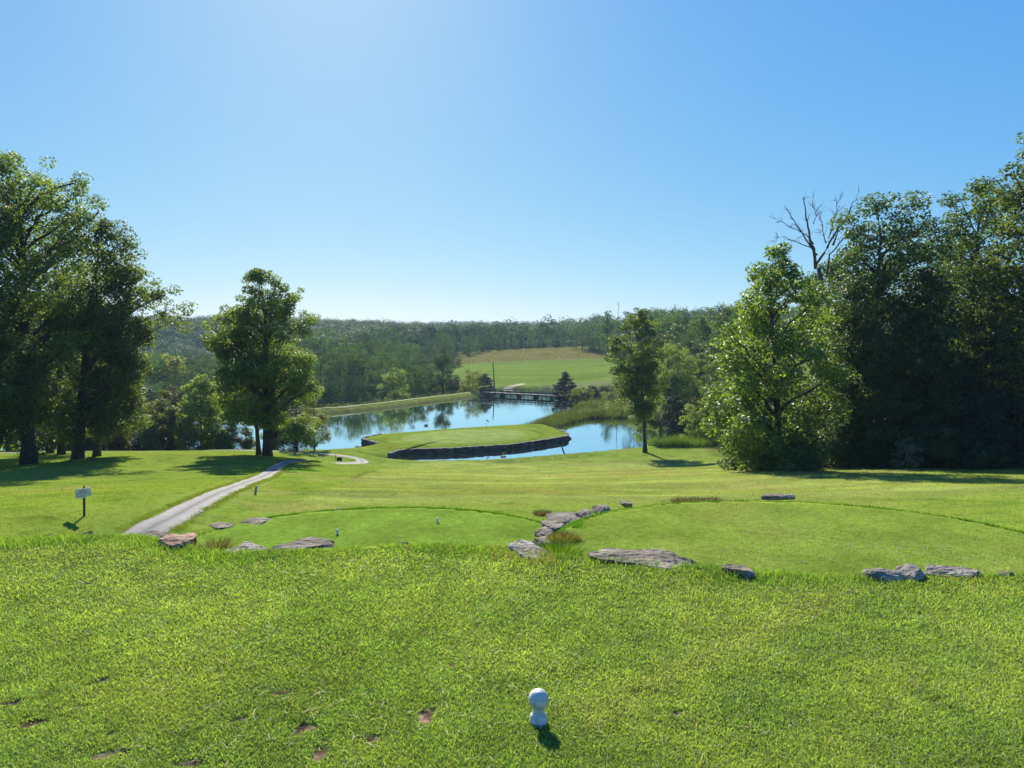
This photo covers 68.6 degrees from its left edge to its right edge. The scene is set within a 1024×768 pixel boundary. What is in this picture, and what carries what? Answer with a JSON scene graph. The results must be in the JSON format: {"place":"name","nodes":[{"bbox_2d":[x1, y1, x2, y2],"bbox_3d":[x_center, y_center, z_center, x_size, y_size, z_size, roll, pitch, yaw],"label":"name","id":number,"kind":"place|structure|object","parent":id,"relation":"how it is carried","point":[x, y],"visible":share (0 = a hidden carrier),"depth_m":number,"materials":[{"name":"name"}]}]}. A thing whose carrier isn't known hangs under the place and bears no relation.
{"place":"outdoors","nodes":[
{"label":"outdoors","id":0,"kind":"place"},
{"bbox_2d":[3,450,368,534],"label":"cart path","id":1,"kind":"structure","parent":0,"point":[171,517],"depth_m":26.18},
{"bbox_2d":[0,389,575,449],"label":"lake","id":2,"kind":"structure","parent":0,"point":[349,429],"depth_m":159.79,"materials":[{"name":"liquid"}]},
{"bbox_2d":[352,424,564,457],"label":"island lawn","id":3,"kind":"structure","parent":0,"point":[459,437],"depth_m":118.10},
{"bbox_2d":[0,325,1023,767],"bbox_3d":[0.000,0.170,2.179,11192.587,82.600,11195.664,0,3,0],"label":"ground","id":4,"kind":"structure","parent":0,"point":[584,371],"depth_m":19.68,"materials":[{"name":"plant"}]},
{"bbox_2d":[0,161,59,447],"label":"broadleaf tree","id":5,"kind":"object","parent":4,"relation":"on","point":[15,396],"visible":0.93,"depth_m":57.86,"materials":[{"name":"green plant"}]},
{"bbox_2d":[4,287,103,455],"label":"broadleaf tree","id":6,"kind":"object","parent":4,"relation":"on","point":[49,440],"visible":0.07,"depth_m":77.28,"materials":[{"name":"green plant"}]},
{"bbox_2d":[0,148,114,464],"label":"broadleaf tree","id":7,"kind":"object","parent":4,"relation":"on","point":[16,294],"visible":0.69,"depth_m":61.20,"materials":[{"name":"green plant"}]},
{"bbox_2d":[7,198,110,454],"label":"broadleaf tree","id":8,"kind":"object","parent":4,"relation":"on","point":[61,449],"visible":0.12,"depth_m":74.95,"materials":[{"name":"green plant"}]},
{"bbox_2d":[75,485,90,516],"bbox_3d":[-12.018,3.378,21.063,0.455,1.088,0.078,0,3,0],"label":"sign","id":9,"kind":"object","parent":4,"relation":"on","point":[84,492],"visible":1,"depth_m":21.01,"materials":[{"name":"metal"}]},
{"bbox_2d":[29,218,155,458],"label":"broadleaf tree","id":10,"kind":"object","parent":4,"relation":"on","point":[83,413],"visible":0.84,"depth_m":65.16,"materials":[{"name":"green plant"}]},
{"bbox_2d":[105,419,131,450],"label":"understory tree","id":11,"kind":"object","parent":4,"relation":"on","point":[122,443],"visible":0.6,"depth_m":96.82,"materials":[{"name":"green plant"}]},
{"bbox_2d":[128,429,142,450],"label":"dark shrub","id":12,"kind":"object","parent":4,"relation":"on","point":[134,441],"visible":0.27,"depth_m":101.00,"materials":[{"name":"green plant"}]},
{"bbox_2d":[76,263,197,456],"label":"broadleaf tree","id":13,"kind":"object","parent":4,"relation":"on","point":[132,402],"visible":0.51,"depth_m":68.86,"materials":[{"name":"green plant"}]},
{"bbox_2d":[139,421,161,450],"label":"understory tree","id":14,"kind":"object","parent":4,"relation":"on","point":[149,439],"visible":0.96,"depth_m":97.96,"materials":[{"name":"green plant"}]},
{"bbox_2d":[138,389,179,450],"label":"sapling","id":15,"kind":"object","parent":4,"relation":"on","point":[164,425],"visible":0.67,"depth_m":102.79,"materials":[{"name":"green plant"}]},
{"bbox_2d":[158,384,186,408],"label":"olive tree","id":16,"kind":"object","parent":4,"relation":"on","point":[178,396],"visible":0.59,"depth_m":177.28,"materials":[{"name":"green plant"}]},
{"bbox_2d":[158,353,187,384],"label":"golden tree","id":17,"kind":"object","parent":4,"relation":"on","point":[174,360],"visible":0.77,"depth_m":231.01,"materials":[{"name":"green plant"}]},
{"bbox_2d":[159,533,196,549],"bbox_3d":[-2.606,1.282,5.853,0.255,0.203,0.383,0,3,0],"label":"rock","id":18,"kind":"object","parent":4,"relation":"on","point":[173,540],"visible":0.48,"depth_m":5.78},
{"bbox_2d":[159,372,199,407],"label":"forest tree","id":19,"kind":"object","parent":4,"relation":"on","point":[174,379],"visible":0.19,"depth_m":195.31,"materials":[{"name":"green plant"}]},
{"bbox_2d":[171,374,225,449],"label":"lakeside tree","id":20,"kind":"object","parent":4,"relation":"on","point":[190,432],"visible":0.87,"depth_m":101.98,"materials":[{"name":"green plant"}]},
{"bbox_2d":[194,534,238,550],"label":"weed clump","id":21,"kind":"object","parent":4,"relation":"on","point":[226,544],"visible":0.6,"depth_m":5.85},
{"bbox_2d":[112,458,322,534],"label":"verge grass","id":22,"kind":"structure","parent":4,"relation":"on","point":[285,468],"depth_m":29.26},
{"bbox_2d":[213,428,234,449],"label":"understory tree","id":23,"kind":"object","parent":4,"relation":"on","point":[222,440],"visible":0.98,"depth_m":99.00,"materials":[{"name":"green plant"}]},
{"bbox_2d":[218,415,248,449],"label":"cedar tree","id":24,"kind":"object","parent":4,"relation":"on","point":[235,436],"visible":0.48,"depth_m":102.41,"materials":[{"name":"green plant"}]},
{"bbox_2d":[206,332,286,454],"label":"broadleaf tree","id":25,"kind":"object","parent":4,"relation":"on","point":[257,430],"visible":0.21,"depth_m":76.59,"materials":[{"name":"green plant"}]},
{"bbox_2d":[241,422,255,449],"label":"lakeside shrub","id":26,"kind":"object","parent":4,"relation":"on","point":[251,442],"visible":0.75,"depth_m":105.42,"materials":[{"name":"green plant"}]},
{"bbox_2d":[225,541,274,555],"bbox_3d":[-2.010,1.327,5.763,0.413,0.190,0.457,0,3,0],"label":"rock","id":27,"kind":"object","parent":4,"relation":"on","point":[245,545],"visible":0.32,"depth_m":5.74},
{"bbox_2d":[9,313,509,385],"bbox_3d":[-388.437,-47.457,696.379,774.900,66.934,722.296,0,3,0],"label":"hillside forest","id":28,"kind":"object","parent":4,"relation":"on","point":[192,344],"visible":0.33,"depth_m":498.31,"materials":[{"name":"green plant"}]},
{"bbox_2d":[199,267,324,455],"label":"broadleaf tree","id":29,"kind":"object","parent":4,"relation":"on","point":[241,370],"visible":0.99,"depth_m":73.60,"materials":[{"name":"green plant"}]},
{"bbox_2d":[276,398,318,450],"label":"cedar tree","id":30,"kind":"object","parent":4,"relation":"on","point":[295,447],"visible":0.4,"depth_m":100.10,"materials":[{"name":"green plant"}]},
{"bbox_2d":[273,537,326,549],"bbox_3d":[-1.653,1.324,5.891,0.437,0.167,0.344,0,3,0],"label":"rock","id":31,"kind":"object","parent":4,"relation":"on","point":[310,542],"visible":0.41,"depth_m":5.87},
{"bbox_2d":[279,330,327,382],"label":"forest tree","id":32,"kind":"object","parent":4,"relation":"on","point":[304,340],"visible":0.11,"depth_m":320.52,"materials":[{"name":"green plant"}]},
{"bbox_2d":[294,399,332,449],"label":"willow shrub","id":33,"kind":"object","parent":4,"relation":"on","point":[325,437],"visible":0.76,"depth_m":102.97,"materials":[{"name":"green plant"}]},
{"bbox_2d":[300,355,342,407],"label":"forest tree","id":34,"kind":"object","parent":4,"relation":"on","point":[320,379],"visible":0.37,"depth_m":223.82,"materials":[{"name":"green plant"}]},
{"bbox_2d":[299,338,346,405],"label":"forest tree","id":35,"kind":"object","parent":4,"relation":"on","point":[326,349],"visible":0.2,"depth_m":258.71,"materials":[{"name":"green plant"}]},
{"bbox_2d":[319,352,371,403],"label":"forest tree","id":36,"kind":"object","parent":4,"relation":"on","point":[361,368],"visible":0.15,"depth_m":235.62,"materials":[{"name":"green plant"}]},
{"bbox_2d":[317,343,384,407],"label":"forest tree","id":37,"kind":"object","parent":4,"relation":"on","point":[348,374],"visible":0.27,"depth_m":228.67,"materials":[{"name":"green plant"}]},
{"bbox_2d":[328,342,377,402],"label":"forest tree","id":38,"kind":"object","parent":4,"relation":"on","point":[343,377],"visible":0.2,"depth_m":266.21,"materials":[{"name":"green plant"}]},
{"bbox_2d":[325,342,401,404],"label":"forest tree","id":39,"kind":"object","parent":4,"relation":"on","point":[354,394],"visible":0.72,"depth_m":225.18,"materials":[{"name":"green plant"}]},
{"bbox_2d":[344,338,398,399],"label":"forest tree","id":40,"kind":"object","parent":4,"relation":"on","point":[367,344],"visible":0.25,"depth_m":273.16,"materials":[{"name":"green plant"}]},
{"bbox_2d":[287,390,458,408],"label":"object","id":41,"kind":"object","parent":4,"relation":"on","point":[335,404],"visible":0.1,"depth_m":184.51,"materials":[{"name":"green plant"}]},
{"bbox_2d":[359,351,402,403],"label":"forest tree","id":42,"kind":"object","parent":4,"relation":"on","point":[379,361],"visible":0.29,"depth_m":234.94,"materials":[{"name":"green plant"}]},
{"bbox_2d":[376,367,409,400],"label":"lakeside tree","id":43,"kind":"object","parent":4,"relation":"on","point":[397,382],"visible":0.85,"depth_m":204.69,"materials":[{"name":"green plant"}]},
{"bbox_2d":[377,354,415,399],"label":"forest tree","id":44,"kind":"object","parent":4,"relation":"on","point":[401,365],"visible":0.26,"depth_m":236.89,"materials":[{"name":"green plant"}]},
{"bbox_2d":[401,360,428,397],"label":"lakeside tree","id":45,"kind":"object","parent":4,"relation":"on","point":[414,388],"visible":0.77,"depth_m":221.51,"materials":[{"name":"green plant"}]},
{"bbox_2d":[422,349,461,396],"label":"lakeside tree","id":46,"kind":"object","parent":4,"relation":"on","point":[441,365],"visible":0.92,"depth_m":231.35,"materials":[{"name":"green plant"}]},
{"bbox_2d":[456,368,490,392],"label":"lakeside tree","id":47,"kind":"object","parent":4,"relation":"on","point":[477,379],"visible":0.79,"depth_m":225.48,"materials":[{"name":"green plant"}]},
{"bbox_2d":[387,429,568,458],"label":"stone wall","id":48,"kind":"structure","parent":4,"relation":"on","point":[393,454],"depth_m":109.79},
{"bbox_2d":[464,388,558,398],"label":"footbridge","id":49,"kind":"object","parent":4,"relation":"on","point":[517,393],"visible":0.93,"depth_m":213.68,"materials":[{"name":"grey wood"}]},
{"bbox_2d":[0,534,1023,767],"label":"grass","id":50,"kind":"structure","parent":4,"relation":"on","point":[488,733],"depth_m":3.59,"materials":[{"name":"plant"}]},
{"bbox_2d":[0,481,1023,575],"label":"lawn grass","id":51,"kind":"structure","parent":4,"relation":"on","point":[573,523],"depth_m":22.73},
{"bbox_2d":[0,449,1023,494],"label":"fairway grass","id":52,"kind":"structure","parent":4,"relation":"on","point":[413,487],"depth_m":45.90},
{"bbox_2d":[508,539,549,559],"bbox_3d":[0.145,1.311,5.623,0.382,0.180,0.441,8,3,0],"label":"rock","id":53,"kind":"object","parent":4,"relation":"on","point":[520,544],"visible":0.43,"depth_m":5.62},
{"bbox_2d":[529,688,548,727],"bbox_3d":[0.110,1.355,3.121,0.084,0.175,0.084,0,3,0],"label":"tee marker","id":54,"kind":"object","parent":4,"relation":"on","point":[538,699],"visible":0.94,"depth_m":3.09,"materials":[{"name":"white paint"}]},
{"bbox_2d":[546,512,578,525],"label":"rock","id":55,"kind":"object","parent":4,"relation":"on","point":[565,518],"visible":0.61,"depth_m":21.71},
{"bbox_2d":[533,538,592,557],"bbox_3d":[0.342,1.269,5.680,0.596,0.189,0.611,0,3,0],"label":"grass tuft","id":56,"kind":"object","parent":4,"relation":"on","point":[566,548],"visible":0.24,"depth_m":5.74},
{"bbox_2d":[545,530,583,543],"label":"moss tuft","id":57,"kind":"object","parent":4,"relation":"on","point":[567,535],"visible":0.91,"depth_m":18.64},
{"bbox_2d":[551,371,578,401],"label":"cedar tree","id":58,"kind":"object","parent":4,"relation":"on","point":[563,388],"visible":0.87,"depth_m":198.46,"materials":[{"name":"green plant"}]},
{"bbox_2d":[568,323,594,349],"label":"forest tree","id":59,"kind":"object","parent":4,"relation":"on","point":[584,337],"visible":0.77,"depth_m":402.50,"materials":[{"name":"green plant"}]},
{"bbox_2d":[569,386,595,403],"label":"leafy shrub","id":60,"kind":"object","parent":4,"relation":"on","point":[581,393],"visible":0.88,"depth_m":189.49,"materials":[{"name":"green plant"}]},
{"bbox_2d":[422,341,765,368],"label":"hay grass","id":61,"kind":"structure","parent":4,"relation":"on","point":[540,355],"depth_m":383.30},
{"bbox_2d":[591,317,616,354],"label":"forest tree","id":62,"kind":"object","parent":4,"relation":"on","point":[600,336],"visible":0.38,"depth_m":366.08,"materials":[{"name":"green plant"}]},
{"bbox_2d":[599,310,617,361],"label":"pale tree","id":63,"kind":"object","parent":4,"relation":"on","point":[607,324],"visible":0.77,"depth_m":329.02,"materials":[{"name":"green plant"}]},
{"bbox_2d":[519,399,699,428],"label":"reeds","id":64,"kind":"object","parent":4,"relation":"on","point":[569,416],"visible":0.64,"depth_m":154.16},
{"bbox_2d":[602,311,664,363],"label":"forest tree","id":65,"kind":"object","parent":4,"relation":"on","point":[621,354],"visible":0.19,"depth_m":281.58,"materials":[{"name":"green plant"}]},
{"bbox_2d":[603,309,670,452],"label":"pond tree","id":66,"kind":"object","parent":4,"relation":"on","point":[641,382],"visible":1,"depth_m":104.26,"materials":[{"name":"green plant"}]},
{"bbox_2d":[587,548,700,568],"bbox_3d":[0.967,1.330,5.442,0.868,0.173,0.487,3,3,0],"label":"rock","id":67,"kind":"object","parent":4,"relation":"on","point":[667,558],"visible":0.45,"depth_m":5.44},
{"bbox_2d":[619,307,681,360],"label":"forest tree","id":68,"kind":"object","parent":4,"relation":"on","point":[637,309],"visible":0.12,"depth_m":278.80,"materials":[{"name":"green plant"}]},
{"bbox_2d":[644,333,686,423],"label":"broadleaf tree","id":69,"kind":"object","parent":4,"relation":"on","point":[666,336],"visible":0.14,"depth_m":144.56,"materials":[{"name":"green plant"}]},
{"bbox_2d":[643,306,691,345],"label":"forest tree","id":70,"kind":"object","parent":4,"relation":"on","point":[663,313],"visible":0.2,"depth_m":270.60,"materials":[{"name":"green plant"}]},
{"bbox_2d":[655,310,688,342],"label":"forest tree","id":71,"kind":"object","parent":4,"relation":"on","point":[675,317],"visible":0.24,"depth_m":253.61,"materials":[{"name":"green plant"}]},
{"bbox_2d":[653,323,692,394],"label":"broadleaf tree","id":72,"kind":"object","parent":4,"relation":"on","point":[680,328],"visible":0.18,"depth_m":170.75,"materials":[{"name":"green plant"}]},
{"bbox_2d":[648,343,701,429],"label":"willow tree","id":73,"kind":"object","parent":4,"relation":"on","point":[677,379],"visible":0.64,"depth_m":135.90,"materials":[{"name":"green plant"}]},
{"bbox_2d":[657,394,694,435],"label":"cedar tree","id":74,"kind":"object","parent":4,"relation":"on","point":[667,420],"visible":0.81,"depth_m":127.62,"materials":[{"name":"green plant"}]},
{"bbox_2d":[647,424,731,447],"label":"cattails","id":75,"kind":"object","parent":4,"relation":"on","point":[690,440],"visible":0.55,"depth_m":111.55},
{"bbox_2d":[678,404,714,436],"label":"leafy shrub","id":76,"kind":"object","parent":4,"relation":"on","point":[697,430],"visible":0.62,"depth_m":117.89,"materials":[{"name":"green plant"}]},
{"bbox_2d":[682,348,713,407],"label":"broadleaf tree","id":77,"kind":"object","parent":4,"relation":"on","point":[701,361],"visible":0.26,"depth_m":157.43,"materials":[{"name":"green plant"}]},
{"bbox_2d":[583,384,815,418],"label":"bank grass","id":78,"kind":"structure","parent":4,"relation":"on","point":[602,398],"depth_m":174.14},
{"bbox_2d":[681,315,718,391],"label":"broadleaf tree","id":79,"kind":"object","parent":4,"relation":"on","point":[703,326],"visible":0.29,"depth_m":163.40,"materials":[{"name":"green plant"}]},
{"bbox_2d":[699,358,729,424],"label":"broadleaf tree","id":80,"kind":"object","parent":4,"relation":"on","point":[714,378],"visible":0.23,"depth_m":135.53,"materials":[{"name":"green plant"}]},
{"bbox_2d":[700,304,742,405],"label":"broadleaf tree","id":81,"kind":"object","parent":4,"relation":"on","point":[726,312],"visible":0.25,"depth_m":149.19,"materials":[{"name":"green plant"}]},
{"bbox_2d":[721,564,755,578],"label":"rock","id":82,"kind":"object","parent":4,"relation":"on","point":[745,571],"visible":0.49,"depth_m":5.06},
{"bbox_2d":[716,438,768,469],"bbox_3d":[18.509,5.000,57.166,4.167,4.482,4.633,-2,4,-32],"label":"woodland bush","id":83,"kind":"object","parent":4,"relation":"on","point":[728,462],"visible":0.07,"depth_m":57.46,"materials":[{"name":"green plant"}]},
{"bbox_2d":[467,291,1023,344],"bbox_3d":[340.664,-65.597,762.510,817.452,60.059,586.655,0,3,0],"label":"upland forest","id":84,"kind":"object","parent":4,"relation":"on","point":[552,327],"visible":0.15,"depth_m":506.93,"materials":[{"name":"green plant"}]},
{"bbox_2d":[761,493,795,499],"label":"rock","id":85,"kind":"object","parent":4,"relation":"on","point":[783,496],"visible":0.99,"depth_m":26.31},
{"bbox_2d":[697,242,860,471],"bbox_3d":[18.524,-1.582,53.517,10.227,16.881,11.709,0,3,0],"label":"maple tree","id":86,"kind":"object","parent":4,"relation":"on","point":[758,427],"visible":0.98,"depth_m":51.90,"materials":[{"name":"green plant"}]},
{"bbox_2d":[767,429,829,471],"bbox_3d":[20.055,4.982,52.223,4.174,3.657,3.908,0,3,0],"label":"woodland bush","id":87,"kind":"object","parent":4,"relation":"on","point":[813,466],"visible":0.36,"depth_m":51.50,"materials":[{"name":"green plant"}]},
{"bbox_2d":[788,380,836,445],"bbox_3d":[25.547,3.494,62.259,5.628,8.197,5.486,-1,4,-22],"label":"woodland bush","id":88,"kind":"object","parent":4,"relation":"on","point":[803,400],"visible":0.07,"depth_m":61.37,"materials":[{"name":"green plant"}]},
{"bbox_2d":[766,184,859,430],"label":"dead tree","id":89,"kind":"object","parent":4,"relation":"on","point":[815,260],"visible":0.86,"depth_m":65.49,"materials":[{"name":"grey wood"}]},
{"bbox_2d":[761,257,886,431],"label":"broadleaf tree","id":90,"kind":"object","parent":4,"relation":"on","point":[832,266],"visible":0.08,"depth_m":73.34,"materials":[{"name":"green plant"}]},
{"bbox_2d":[813,411,887,468],"bbox_3d":[24.762,4.676,56.368,5.588,5.332,5.431,0,3,0],"label":"woodland bush","id":91,"kind":"object","parent":4,"relation":"on","point":[839,449],"visible":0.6,"depth_m":55.20,"materials":[{"name":"green plant"}]},
{"bbox_2d":[808,277,903,467],"bbox_3d":[25.778,-0.535,56.553,6.120,14.972,6.783,0,3,0],"label":"broadleaf tree","id":92,"kind":"object","parent":4,"relation":"on","point":[852,352],"visible":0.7,"depth_m":55.46,"materials":[{"name":"green plant"}]},
{"bbox_2d":[705,510,1014,572],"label":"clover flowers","id":93,"kind":"object","parent":4,"relation":"on","point":[870,546],"visible":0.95,"depth_m":17.71,"materials":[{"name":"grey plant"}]},
{"bbox_2d":[841,395,920,468],"bbox_3d":[27.052,4.000,55.457,5.570,6.586,4.963,0,3,0],"label":"woodland bush","id":94,"kind":"object","parent":4,"relation":"on","point":[886,439],"visible":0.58,"depth_m":54.63,"materials":[{"name":"green plant"}]},
{"bbox_2d":[862,568,906,583],"bbox_3d":[2.513,1.324,5.034,0.291,0.163,0.242,2,3,0],"label":"rock","id":95,"kind":"object","parent":4,"relation":"on","point":[886,575],"visible":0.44,"depth_m":4.99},
{"bbox_2d":[806,190,968,457],"bbox_3d":[29.365,-4.079,59.985,12.058,22.730,10.993,0,3,0],"label":"broadleaf tree","id":96,"kind":"object","parent":4,"relation":"on","point":[879,279],"visible":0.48,"depth_m":58.11,"materials":[{"name":"green plant"}]},
{"bbox_2d":[890,436,924,468],"bbox_3d":[27.743,5.087,52.821,2.237,2.950,1.999,3,4,36],"label":"pale bush","id":97,"kind":"object","parent":4,"relation":"on","point":[908,450],"visible":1,"depth_m":52.79,"materials":[{"name":"green plant"}]},
{"bbox_2d":[896,563,925,582],"bbox_3d":[2.718,1.331,5.065,0.212,0.210,0.258,0,3,0],"label":"rock","id":98,"kind":"object","parent":4,"relation":"on","point":[914,572],"visible":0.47,"depth_m":5.03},
{"bbox_2d":[865,266,989,464],"bbox_3d":[31.196,-0.957,57.128,7.999,15.826,9.374,-3,5,-43],"label":"broadleaf tree","id":99,"kind":"object","parent":4,"relation":"on","point":[903,350],"visible":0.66,"depth_m":55.45,"materials":[{"name":"green plant"}]},
{"bbox_2d":[895,410,981,468],"bbox_3d":[31.196,4.460,54.867,5.503,5.195,5.788,3,5,42],"label":"woodland bush","id":100,"kind":"object","parent":4,"relation":"on","point":[935,453],"visible":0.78,"depth_m":53.95,"materials":[{"name":"green plant"}]},
{"bbox_2d":[891,236,1008,407],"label":"broadleaf tree","id":101,"kind":"object","parent":4,"relation":"on","point":[927,241],"visible":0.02,"depth_m":75.19,"materials":[{"name":"green plant"}]},
{"bbox_2d":[924,564,980,577],"bbox_3d":[3.012,1.330,5.138,0.402,0.154,0.221,3,3,0],"label":"rock","id":102,"kind":"object","parent":4,"relation":"on","point":[931,569],"visible":0.51,"depth_m":5.10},
{"bbox_2d":[917,176,1023,463],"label":"broadleaf tree","id":103,"kind":"object","parent":4,"relation":"on","point":[975,243],"visible":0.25,"depth_m":60.60,"materials":[{"name":"green plant"}]},
{"bbox_2d":[935,298,1023,469],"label":"hemlock tree","id":104,"kind":"object","parent":4,"relation":"on","point":[991,406],"visible":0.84,"depth_m":52.59,"materials":[{"name":"green plant"}]},
{"bbox_2d":[955,132,1023,447],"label":"broadleaf tree","id":105,"kind":"object","parent":4,"relation":"on","point":[1008,202],"visible":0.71,"depth_m":53.76,"materials":[{"name":"green plant"}]},
{"bbox_2d":[0,531,1023,608],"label":"fringe grass","id":106,"kind":"structure","parent":0,"point":[37,539],"depth_m":5.45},
{"bbox_2d":[0,0,1023,323],"label":"sky","id":107,"kind":"structure","parent":0,"point":[425,161],"materials":[{"name":"blue"}]},
{"bbox_2d":[8,553,1023,767],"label":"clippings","id":108,"kind":"object","parent":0,"point":[531,660],"visible":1,"depth_m":3.62,"materials":[{"name":"green plant"}]},
{"bbox_2d":[392,418,686,460],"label":"pond","id":109,"kind":"structure","parent":0,"point":[590,435],"depth_m":122.07,"materials":[{"name":"liquid"}]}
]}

